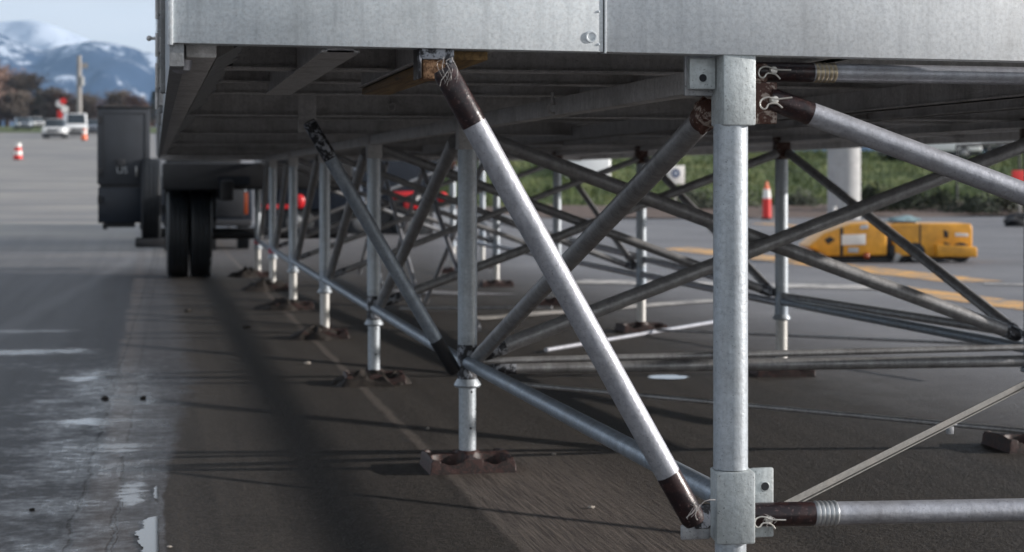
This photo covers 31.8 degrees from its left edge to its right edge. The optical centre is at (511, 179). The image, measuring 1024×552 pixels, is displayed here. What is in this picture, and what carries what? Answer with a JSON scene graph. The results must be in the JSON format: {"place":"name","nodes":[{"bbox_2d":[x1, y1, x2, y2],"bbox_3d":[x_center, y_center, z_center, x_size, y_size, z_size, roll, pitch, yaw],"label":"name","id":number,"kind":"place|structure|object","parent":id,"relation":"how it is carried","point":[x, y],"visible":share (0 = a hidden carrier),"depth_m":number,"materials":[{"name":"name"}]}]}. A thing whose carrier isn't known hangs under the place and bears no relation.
{"place":"outdoors","nodes":[
{"label":"outdoors","id":0,"kind":"place"},
{"bbox_2d":[0,20,90,49],"bbox_3d":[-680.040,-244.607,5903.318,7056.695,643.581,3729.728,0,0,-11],"label":"snowy mountain ridge","id":1,"kind":"structure","parent":0,"point":[39,35],"depth_m":6254.22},
{"bbox_2d":[0,126,155,132],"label":"grass verge","id":2,"kind":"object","parent":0,"point":[34,129],"depth_m":236.24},
{"bbox_2d":[76,55,87,112],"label":"utility pole","id":3,"kind":"object","parent":2,"relation":"on","point":[80,77],"visible":0.83,"depth_m":214.75,"materials":[{"name":"concrete"}]},
{"bbox_2d":[0,0,155,53],"label":"sky","id":4,"kind":"structure","parent":0,"point":[128,23],"materials":[{"name":"blue"}]},
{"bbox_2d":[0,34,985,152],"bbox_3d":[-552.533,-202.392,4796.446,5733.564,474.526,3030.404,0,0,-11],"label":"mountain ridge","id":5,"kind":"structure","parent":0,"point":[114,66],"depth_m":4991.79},
{"bbox_2d":[0,132,1023,551],"bbox_3d":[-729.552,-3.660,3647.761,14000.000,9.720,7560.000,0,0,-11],"label":"ground","id":6,"kind":"structure","parent":0,"point":[228,434],"depth_m":9.39,"materials":[{"name":"asphalt"}]},
{"bbox_2d":[0,86,35,121],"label":"bare tree","id":7,"kind":"object","parent":6,"relation":"on","point":[17,109],"visible":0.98,"depth_m":324.28,"materials":[{"name":"brown plant"}]},
{"bbox_2d":[1,70,50,116],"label":"bare tree","id":8,"kind":"object","parent":6,"relation":"on","point":[20,82],"visible":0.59,"depth_m":335.39,"materials":[{"name":"brown plant"}]},
{"bbox_2d":[33,82,74,118],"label":"bare tree","id":9,"kind":"object","parent":6,"relation":"on","point":[47,95],"visible":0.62,"depth_m":329.84,"materials":[{"name":"brown plant"}]},
{"bbox_2d":[42,119,67,137],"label":"parked car","id":10,"kind":"object","parent":6,"relation":"on","point":[55,127],"visible":0.98,"depth_m":158.80,"materials":[{"name":"white paint"}]},
{"bbox_2d":[63,113,87,134],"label":"parked van","id":11,"kind":"object","parent":6,"relation":"on","point":[76,123],"visible":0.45,"depth_m":170.26,"materials":[{"name":"white paint"}]},
{"bbox_2d":[65,90,102,118],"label":"bare tree","id":12,"kind":"object","parent":6,"relation":"on","point":[87,103],"visible":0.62,"depth_m":323.74,"materials":[{"name":"brown plant"}]},
{"bbox_2d":[99,88,140,105],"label":"bare tree","id":13,"kind":"object","parent":6,"relation":"on","point":[116,98],"visible":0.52,"depth_m":318.29,"materials":[{"name":"brown plant"}]},
{"bbox_2d":[96,106,164,228],"bbox_3d":[-5.016,-0.156,24.503,1.226,1.646,0.856,0,0,-11],"label":"generator box","id":14,"kind":"object","parent":6,"relation":"on","point":[123,141],"visible":0.88,"depth_m":24.07,"materials":[{"name":"metal"}]},
{"bbox_2d":[135,158,164,246],"bbox_3d":[-4.733,0.305,24.224,0.660,1.190,1.120,0,0,-11],"label":"spare wheel","id":15,"kind":"object","parent":14,"relation":"attached to","point":[152,233],"visible":0.98,"depth_m":23.75,"materials":[{"name":"rubber"}]},
{"bbox_2d":[134,516,158,551],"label":"puddle","id":16,"kind":"object","parent":6,"relation":"on","point":[148,537],"visible":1,"depth_m":6.05,"materials":[{"name":"grey liquid"}]},
{"bbox_2d":[161,160,251,248],"bbox_3d":[-5.463,0.317,31.807,1.504,1.766,4.795,0,0,-11],"label":"dark pickup","id":17,"kind":"object","parent":6,"relation":"on","point":[236,211],"visible":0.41,"depth_m":29.73,"materials":[{"name":"metal"}]},
{"bbox_2d":[162,163,352,276],"bbox_3d":[-3.383,0.500,23.340,2.280,1.400,3.900,0,0,-11],"label":"trailer axle","id":18,"kind":"object","parent":6,"relation":"on","point":[193,193],"visible":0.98,"depth_m":21.77,"materials":[{"name":"rubber"}]},
{"bbox_2d":[256,270,268,276],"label":"base pad","id":19,"kind":"object","parent":6,"relation":"on","point":[260,273],"visible":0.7,"depth_m":22.17,"materials":[{"name":"wood"}]},
{"bbox_2d":[253,160,261,270],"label":"support post","id":20,"kind":"object","parent":19,"relation":"on","point":[257,247],"visible":0.63,"depth_m":22.26,"materials":[{"name":"metal"}]},
{"bbox_2d":[241,277,297,291],"bbox_3d":[-2.634,1.128,19.570,0.640,0.151,0.574,0,0,-11],"label":"mud clump","id":21,"kind":"object","parent":6,"relation":"on","point":[261,285],"visible":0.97,"depth_m":19.42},
{"bbox_2d":[268,284,288,290],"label":"base pad","id":22,"kind":"object","parent":6,"relation":"on","point":[285,287],"visible":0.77,"depth_m":19.44,"materials":[{"name":"wood"}]},
{"bbox_2d":[268,155,277,281],"bbox_3d":[-2.602,0.438,19.570,0.111,1.425,0.111,0,0,-11],"label":"support post","id":23,"kind":"object","parent":22,"relation":"on","point":[272,256],"visible":0.85,"depth_m":19.54,"materials":[{"name":"metal"}]},
{"bbox_2d":[258,163,268,240],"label":"brace tube","id":24,"kind":"object","parent":23,"relation":"attached to","point":[264,204],"visible":0.88,"depth_m":20.80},
{"bbox_2d":[277,161,491,242],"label":"brace tube","id":25,"kind":"object","parent":23,"relation":"attached to","point":[398,207],"visible":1,"depth_m":19.96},
{"bbox_2d":[253,297,305,310],"bbox_3d":[-2.111,1.148,16.657,0.582,0.112,0.416,0,0,-11],"label":"mud clump","id":26,"kind":"object","parent":6,"relation":"on","point":[285,304],"visible":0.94,"depth_m":16.59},
{"bbox_2d":[276,301,313,309],"bbox_3d":[-2.035,1.160,16.736,0.359,0.080,0.303,0,0,-13],"label":"base pad","id":27,"kind":"object","parent":6,"relation":"on","point":[308,306],"visible":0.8,"depth_m":16.62,"materials":[{"name":"wood"}]},
{"bbox_2d":[287,151,298,299],"bbox_3d":[-2.035,0.438,16.736,0.111,1.425,0.111,0,0,-11],"label":"support post","id":28,"kind":"object","parent":27,"relation":"on","point":[293,270],"visible":0.79,"depth_m":16.70,"materials":[{"name":"metal"}]},
{"bbox_2d":[273,160,288,249],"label":"brace tube","id":29,"kind":"object","parent":28,"relation":"attached to","point":[285,179],"visible":0.9,"depth_m":17.96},
{"bbox_2d":[298,157,525,244],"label":"brace tube","id":30,"kind":"object","parent":28,"relation":"attached to","point":[442,212],"visible":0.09,"depth_m":17.01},
{"bbox_2d":[288,324,351,340],"bbox_3d":[-1.453,1.150,13.645,0.517,0.109,0.489,0,0,-11],"label":"mud clump","id":31,"kind":"object","parent":6,"relation":"on","point":[314,332],"visible":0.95,"depth_m":13.52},
{"bbox_2d":[302,327,348,338],"bbox_3d":[-1.423,1.160,13.677,0.359,0.080,0.303,0,0,-7],"label":"base pad","id":32,"kind":"object","parent":6,"relation":"on","point":[343,334],"visible":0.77,"depth_m":13.55,"materials":[{"name":"wood"}]},
{"bbox_2d":[318,153,331,327],"bbox_3d":[-1.423,0.438,13.677,0.111,1.425,0.111,0,0,-11],"label":"support post","id":33,"kind":"object","parent":32,"relation":"on","point":[324,290],"visible":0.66,"depth_m":13.64,"materials":[{"name":"metal"}]},
{"bbox_2d":[294,155,318,260],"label":"brace tube","id":34,"kind":"object","parent":33,"relation":"attached to","point":[308,205],"visible":0.82,"depth_m":14.95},
{"bbox_2d":[336,154,634,269],"bbox_3d":[-0.206,0.256,13.997,2.430,0.926,0.050,0,0,-13],"label":"brace tube","id":35,"kind":"object","parent":33,"relation":"attached to","point":[482,211],"visible":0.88,"depth_m":13.93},
{"bbox_2d":[254,160,446,234],"bbox_3d":[-3.256,-0.301,35.252,3.485,2.998,3.542,0,0,-11],"label":"dark trailer","id":36,"kind":"object","parent":6,"relation":"on","point":[404,170],"visible":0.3,"depth_m":34.66,"materials":[{"name":"metal"}]},
{"bbox_2d":[332,367,409,387],"bbox_3d":[-0.823,1.155,10.622,0.505,0.098,0.472,0,0,-11],"label":"mud clump","id":37,"kind":"object","parent":6,"relation":"on","point":[360,378],"visible":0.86,"depth_m":10.47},
{"bbox_2d":[343,369,406,384],"bbox_3d":[-0.817,1.160,10.647,0.358,0.080,0.303,0,0,-9],"label":"base pad","id":38,"kind":"object","parent":6,"relation":"on","point":[394,381],"visible":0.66,"depth_m":10.53,"materials":[{"name":"red metal"}]},
{"bbox_2d":[365,135,382,369],"bbox_3d":[-0.817,0.438,10.647,0.112,1.425,0.112,0,0,-11],"label":"support post","id":39,"kind":"object","parent":38,"relation":"on","point":[373,322],"visible":0.82,"depth_m":10.61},
{"bbox_2d":[322,276,366,309],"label":"ledger tube","id":40,"kind":"object","parent":39,"relation":"attached to","point":[349,294],"visible":0.85,"depth_m":11.99,"materials":[{"name":"metal"}]},
{"bbox_2d":[326,148,366,279],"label":"brace tube","id":41,"kind":"object","parent":39,"relation":"attached to","point":[348,210],"visible":0.88,"depth_m":12.05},
{"bbox_2d":[382,144,773,296],"bbox_3d":[0.414,0.256,10.893,2.431,0.933,0.058,0,0,-10],"label":"brace tube","id":42,"kind":"object","parent":39,"relation":"attached to","point":[568,217],"visible":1,"depth_m":10.86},
{"bbox_2d":[381,161,421,300],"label":"brace tube","id":43,"kind":"object","parent":6,"relation":"on","point":[401,236],"visible":0.53,"depth_m":18.38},
{"bbox_2d":[441,267,454,272],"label":"base pad","id":44,"kind":"object","parent":6,"relation":"on","point":[448,270],"visible":0.48,"depth_m":23.05,"materials":[{"name":"wood"}]},
{"bbox_2d":[449,161,456,266],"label":"support post","id":45,"kind":"object","parent":44,"relation":"on","point":[453,195],"visible":0.37,"depth_m":23.16,"materials":[{"name":"metal"}]},
{"bbox_2d":[263,167,450,239],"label":"brace tube","id":46,"kind":"object","parent":45,"relation":"attached to","point":[338,209],"visible":0.41,"depth_m":22.60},
{"bbox_2d":[420,168,480,331],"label":"brace tube","id":47,"kind":"object","parent":6,"relation":"on","point":[443,227],"visible":0.44,"depth_m":15.59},
{"bbox_2d":[424,162,483,303],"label":"brace tube","id":48,"kind":"object","parent":6,"relation":"on","point":[446,251],"visible":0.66,"depth_m":15.90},
{"bbox_2d":[419,448,516,474],"bbox_3d":[-0.185,1.160,7.490,0.359,0.080,0.303,0,0,-11],"label":"base pad","id":49,"kind":"object","parent":6,"relation":"on","point":[477,461],"visible":0.98,"depth_m":7.38,"materials":[{"name":"wood"}]},
{"bbox_2d":[454,117,480,450],"bbox_3d":[-0.185,0.438,7.490,0.112,1.425,0.112,0,0,-11],"label":"support post","id":50,"kind":"object","parent":49,"relation":"on","point":[467,383],"visible":0.84,"depth_m":7.46,"materials":[{"name":"metal"}]},
{"bbox_2d":[370,304,456,360],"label":"ledger tube","id":51,"kind":"object","parent":50,"relation":"attached to","point":[415,333],"visible":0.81,"depth_m":9.24,"materials":[{"name":"metal"}]},
{"bbox_2d":[375,135,457,307],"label":"brace tube","id":52,"kind":"object","parent":50,"relation":"attached to","point":[445,161],"visible":0.78,"depth_m":8.50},
{"bbox_2d":[462,357,709,502],"bbox_3d":[0.155,0.745,5.787,0.053,0.083,3.474,0,0,-11],"label":"ledger tube","id":53,"kind":"object","parent":50,"relation":"attached to","point":[627,446],"visible":0.65,"depth_m":5.43,"materials":[{"name":"metal"}]},
{"bbox_2d":[482,344,1023,363],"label":"ledger tube","id":54,"kind":"object","parent":50,"relation":"attached to","point":[751,354],"visible":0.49,"depth_m":7.75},
{"bbox_2d":[494,133,1022,340],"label":"brace tube","id":55,"kind":"object","parent":50,"relation":"attached to","point":[705,219],"visible":0.87,"depth_m":7.82,"materials":[{"name":"metal"}]},
{"bbox_2d":[522,382,1023,433],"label":"tie rod","id":56,"kind":"object","parent":50,"relation":"attached to","point":[813,411],"visible":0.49,"depth_m":6.65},
{"bbox_2d":[399,306,551,309],"bbox_3d":[-0.331,1.148,16.098,1.438,0.069,0.030,0,0,18],"label":"tie rod","id":57,"kind":"object","parent":6,"relation":"on","point":[478,308],"visible":0.68,"depth_m":16.06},
{"bbox_2d":[478,279,513,286],"bbox_3d":[-0.176,1.160,20.259,0.359,0.080,0.303,0,0,-10],"label":"base pad","id":58,"kind":"object","parent":6,"relation":"on","point":[485,283],"visible":0.99,"depth_m":20.14,"materials":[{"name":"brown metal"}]},
{"bbox_2d":[491,195,499,279],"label":"support post","id":59,"kind":"object","parent":58,"relation":"on","point":[496,223],"visible":0.48,"depth_m":20.23,"materials":[{"name":"metal"}]},
{"bbox_2d":[279,169,484,247],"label":"brace tube","id":60,"kind":"object","parent":59,"relation":"attached to","point":[354,217],"visible":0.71,"depth_m":19.76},
{"bbox_2d":[539,297,559,305],"bbox_3d":[0.431,1.160,17.219,0.358,0.080,0.303,0,0,-3],"label":"base pad","id":61,"kind":"object","parent":6,"relation":"on","point":[552,301],"visible":0.42,"depth_m":17.07,"materials":[{"name":"brown wood"}]},
{"bbox_2d":[552,152,562,296],"bbox_3d":[0.431,0.438,17.219,0.111,1.425,0.111,0,0,-11],"label":"support post","id":62,"kind":"object","parent":61,"relation":"on","point":[556,201],"visible":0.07,"depth_m":17.18,"materials":[{"name":"metal"}]},
{"bbox_2d":[300,166,545,259],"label":"brace tube","id":63,"kind":"object","parent":62,"relation":"attached to","point":[405,218],"visible":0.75,"depth_m":16.87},
{"bbox_2d":[568,177,635,269],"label":"brace tube","id":64,"kind":"object","parent":62,"relation":"attached to","point":[596,212],"visible":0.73,"depth_m":15.63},
{"bbox_2d":[566,159,610,178],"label":"parked van","id":65,"kind":"object","parent":6,"relation":"on","point":[598,165],"visible":0.01,"depth_m":73.62,"materials":[{"name":"white paint"}]},
{"bbox_2d":[477,299,712,318],"bbox_3d":[0.862,1.191,16.655,0.303,0.001,3.438,0,0,44],"label":"painted line","id":66,"kind":"object","parent":6,"relation":"on","point":[630,306],"visible":0.55,"depth_m":16.89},
{"bbox_2d":[544,320,712,351],"bbox_3d":[1.017,1.180,13.796,0.032,0.032,3.088,0,0,30],"label":"tie rod","id":67,"kind":"object","parent":6,"relation":"on","point":[579,344],"visible":0.66,"depth_m":13.60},
{"bbox_2d":[615,321,667,332],"bbox_3d":[1.024,1.160,14.258,0.358,0.080,0.303,0,0,-11],"label":"base pad","id":68,"kind":"object","parent":6,"relation":"on","point":[628,328],"visible":0.88,"depth_m":14.14,"materials":[{"name":"brown wood"}]},
{"bbox_2d":[634,146,647,321],"bbox_3d":[1.024,0.438,14.258,0.111,1.425,0.111,0,0,-11],"label":"support post","id":69,"kind":"object","parent":68,"relation":"on","point":[640,155],"visible":0.52,"depth_m":14.22,"materials":[{"name":"metal"}]},
{"bbox_2d":[334,157,638,277],"bbox_3d":[-0.183,0.281,13.940,2.430,0.926,0.050,0,0,-13],"label":"brace tube","id":70,"kind":"object","parent":69,"relation":"attached to","point":[481,218],"visible":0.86,"depth_m":13.93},
{"bbox_2d":[578,260,635,277],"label":"ledger tube","id":71,"kind":"object","parent":69,"relation":"attached to","point":[626,272],"visible":0.59,"depth_m":15.20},
{"bbox_2d":[643,156,774,295],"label":"brace tube","id":72,"kind":"object","parent":69,"relation":"attached to","point":[757,275],"visible":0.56,"depth_m":12.38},
{"bbox_2d":[667,165,684,200],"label":"roadside sign","id":73,"kind":"object","parent":6,"relation":"on","point":[675,174],"visible":0.69,"depth_m":59.95,"materials":[{"name":"white"}]},
{"bbox_2d":[576,280,871,288],"bbox_3d":[2.493,1.191,20.473,3.700,0.001,0.759,0,0,20],"label":"painted line","id":74,"kind":"object","parent":6,"relation":"on","point":[711,283],"visible":0.5,"depth_m":20.44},
{"bbox_2d":[444,202,1023,218],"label":"mulch bed","id":75,"kind":"object","parent":6,"relation":"on","point":[586,212],"visible":0.26,"depth_m":59.54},
{"bbox_2d":[676,188,712,208],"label":"shrub","id":76,"kind":"object","parent":75,"relation":"on","point":[694,198],"visible":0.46,"depth_m":60.85,"materials":[{"name":"green plant"}]},
{"bbox_2d":[758,186,824,206],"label":"shrub","id":77,"kind":"object","parent":75,"relation":"on","point":[794,200],"visible":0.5,"depth_m":63.17,"materials":[{"name":"green plant"}]},
{"bbox_2d":[861,182,906,211],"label":"shrub","id":78,"kind":"object","parent":75,"relation":"on","point":[871,191],"visible":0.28,"depth_m":60.78,"materials":[{"name":"green plant"}]},
{"bbox_2d":[884,192,944,210],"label":"shrub","id":79,"kind":"object","parent":75,"relation":"on","point":[909,203],"visible":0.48,"depth_m":61.78,"materials":[{"name":"green plant"}]},
{"bbox_2d":[910,186,958,208],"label":"shrub","id":80,"kind":"object","parent":75,"relation":"on","point":[940,196],"visible":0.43,"depth_m":63.12,"materials":[{"name":"green plant"}]},
{"bbox_2d":[938,193,1002,215],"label":"shrub","id":81,"kind":"object","parent":75,"relation":"on","point":[970,205],"visible":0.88,"depth_m":60.66,"materials":[{"name":"green plant"}]},
{"bbox_2d":[977,192,1023,212],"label":"shrub","id":82,"kind":"object","parent":75,"relation":"on","point":[1005,204],"visible":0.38,"depth_m":61.91,"materials":[{"name":"green plant"}]},
{"bbox_2d":[760,181,772,218],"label":"delineator","id":83,"kind":"object","parent":6,"relation":"on","point":[766,210],"visible":1,"depth_m":53.90,"materials":[{"name":"red plastic"}]},
{"bbox_2d":[748,370,815,376],"bbox_3d":[1.659,1.160,11.081,0.358,0.080,0.303,0,0,-4],"label":"base pad","id":84,"kind":"object","parent":6,"relation":"on","point":[787,373],"visible":0.5,"depth_m":10.93,"materials":[{"name":"brown wood"}]},
{"bbox_2d":[773,137,790,357],"bbox_3d":[1.659,0.438,11.081,0.111,1.425,0.111,0,0,-11],"label":"support post","id":85,"kind":"object","parent":84,"relation":"on","point":[781,316],"visible":0.84,"depth_m":11.05,"materials":[{"name":"metal"}]},
{"bbox_2d":[386,149,778,305],"bbox_3d":[0.438,0.281,10.837,2.431,0.933,0.058,0,0,-10],"label":"brace tube","id":86,"kind":"object","parent":85,"relation":"attached to","point":[397,297],"visible":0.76,"depth_m":10.79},
{"bbox_2d":[485,218,774,294],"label":"ledger tube","id":87,"kind":"object","parent":85,"relation":"attached to","point":[650,260],"visible":0.34,"depth_m":14.16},
{"bbox_2d":[639,271,774,305],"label":"ledger tube","id":88,"kind":"object","parent":85,"relation":"attached to","point":[751,296],"visible":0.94,"depth_m":12.54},
{"bbox_2d":[781,293,1023,333],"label":"ledger tube","id":89,"kind":"object","parent":85,"relation":"attached to","point":[920,317],"visible":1,"depth_m":10.01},
{"bbox_2d":[785,149,1023,338],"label":"brace tube","id":90,"kind":"object","parent":85,"relation":"attached to","point":[976,300],"visible":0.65,"depth_m":9.25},
{"bbox_2d":[655,329,979,344],"bbox_3d":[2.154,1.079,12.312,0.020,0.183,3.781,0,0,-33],"label":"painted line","id":91,"kind":"object","parent":6,"relation":"on","point":[845,338],"visible":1,"depth_m":12.15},
{"bbox_2d":[667,247,998,281],"bbox_3d":[3.789,1.195,27.744,0.759,0.001,13.704,0,0,-14],"label":"painted line","id":92,"kind":"object","parent":6,"relation":"on","point":[906,273],"visible":0.5,"depth_m":23.66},
{"bbox_2d":[799,221,976,262],"bbox_3d":[5.496,0.919,26.425,2.412,0.624,1.049,0,0,0],"label":"tractor","id":93,"kind":"object","parent":6,"relation":"on","point":[859,240],"visible":0.79,"depth_m":26.03,"materials":[{"name":"metal"}]},
{"bbox_2d":[873,287,1023,309],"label":"painted line","id":94,"kind":"object","parent":6,"relation":"on","point":[1007,303],"visible":0.55,"depth_m":17.94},
{"bbox_2d":[981,431,1023,452],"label":"base pad","id":95,"kind":"object","parent":6,"relation":"on","point":[1010,442],"visible":0.9,"depth_m":8.01,"materials":[{"name":"brown wood"}]},
{"bbox_2d":[1020,118,1023,371],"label":"support post","id":96,"kind":"object","parent":95,"relation":"on","point":[1021,137],"visible":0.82,"depth_m":8.07,"materials":[{"name":"metal"}]},
{"bbox_2d":[485,138,1023,359],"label":"brace tube","id":97,"kind":"object","parent":96,"relation":"attached to","point":[536,333],"visible":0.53,"depth_m":7.73,"materials":[{"name":"metal"}]},
{"bbox_2d":[493,355,1023,373],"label":"ledger tube","id":98,"kind":"object","parent":96,"relation":"attached to","point":[691,365],"visible":0.71,"depth_m":7.82,"materials":[{"name":"metal"}]},
{"bbox_2d":[780,299,1022,352],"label":"ledger tube","id":99,"kind":"object","parent":96,"relation":"attached to","point":[961,335],"visible":1,"depth_m":9.35,"materials":[{"name":"metal"}]},
{"bbox_2d":[1003,212,1023,226],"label":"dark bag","id":100,"kind":"object","parent":6,"relation":"on","point":[1013,220],"visible":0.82,"depth_m":45.83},
{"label":"base pad","id":101,"kind":"object","parent":6,"relation":"on","visible":0},
{"bbox_2d":[681,55,776,551],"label":"support post","id":102,"kind":"object","parent":101,"relation":"on","point":[737,88],"visible":0.94,"depth_m":4.05,"materials":[{"name":"metal"}]},
{"bbox_2d":[434,57,714,527],"bbox_3d":[0.139,0.253,3.899,0.620,1.024,0.063,0,0,-11],"label":"brace tube","id":103,"kind":"object","parent":102,"relation":"attached to","point":[547,256],"visible":1,"depth_m":3.88,"materials":[{"name":"grey metal"}]},
{"bbox_2d":[146,0,1023,162],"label":"stage deck","id":104,"kind":"structure","parent":102,"relation":"on","point":[259,81],"depth_m":4.87,"materials":[{"name":"metal"}]},
{"bbox_2d":[304,119,459,375],"bbox_3d":[-0.519,0.280,7.254,0.662,1.044,0.058,0,0,-23],"label":"brace tube","id":105,"kind":"object","parent":104,"relation":"attached to","point":[329,157],"visible":1,"depth_m":7.23,"materials":[{"name":"metal"}]},
{"bbox_2d":[470,99,712,361],"bbox_3d":[0.155,0.290,5.800,0.065,0.955,3.364,0,0,-10],"label":"brace tube","id":106,"kind":"object","parent":102,"relation":"attached to","point":[685,137],"visible":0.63,"depth_m":4.99,"materials":[{"name":"metal"}]},
{"bbox_2d":[755,498,1023,528],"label":"ledger tube","id":107,"kind":"object","parent":102,"relation":"attached to","point":[810,513],"visible":0.95,"depth_m":4.15,"materials":[{"name":"grey metal"}]},
{"bbox_2d":[783,381,1023,501],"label":"angle bar","id":108,"kind":"object","parent":107,"relation":"attached to","point":[948,424],"visible":0.98,"depth_m":4.81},
{"bbox_2d":[756,62,1023,84],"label":"ledger tube","id":109,"kind":"object","parent":102,"relation":"attached to","point":[815,72],"visible":0.97,"depth_m":4.19,"materials":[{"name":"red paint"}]},
{"bbox_2d":[759,89,1023,205],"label":"brace tube","id":110,"kind":"object","parent":102,"relation":"attached to","point":[887,142],"visible":1,"depth_m":4.16,"materials":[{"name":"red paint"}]},
{"bbox_2d":[439,148,1023,206],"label":"grass bank","id":111,"kind":"structure","parent":0,"point":[710,188],"depth_m":75.89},
{"bbox_2d":[875,142,981,160],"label":"parked car","id":112,"kind":"object","parent":111,"relation":"on","point":[964,152],"visible":0.29,"depth_m":83.10,"materials":[{"name":"white paint"}]},
{"bbox_2d":[955,141,1020,203],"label":"handrail","id":113,"kind":"object","parent":111,"relation":"on","point":[987,144],"visible":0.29,"depth_m":70.34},
{"bbox_2d":[827,148,860,218],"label":"round column","id":114,"kind":"structure","parent":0,"point":[844,169],"depth_m":54.58,"materials":[{"name":"concrete"}]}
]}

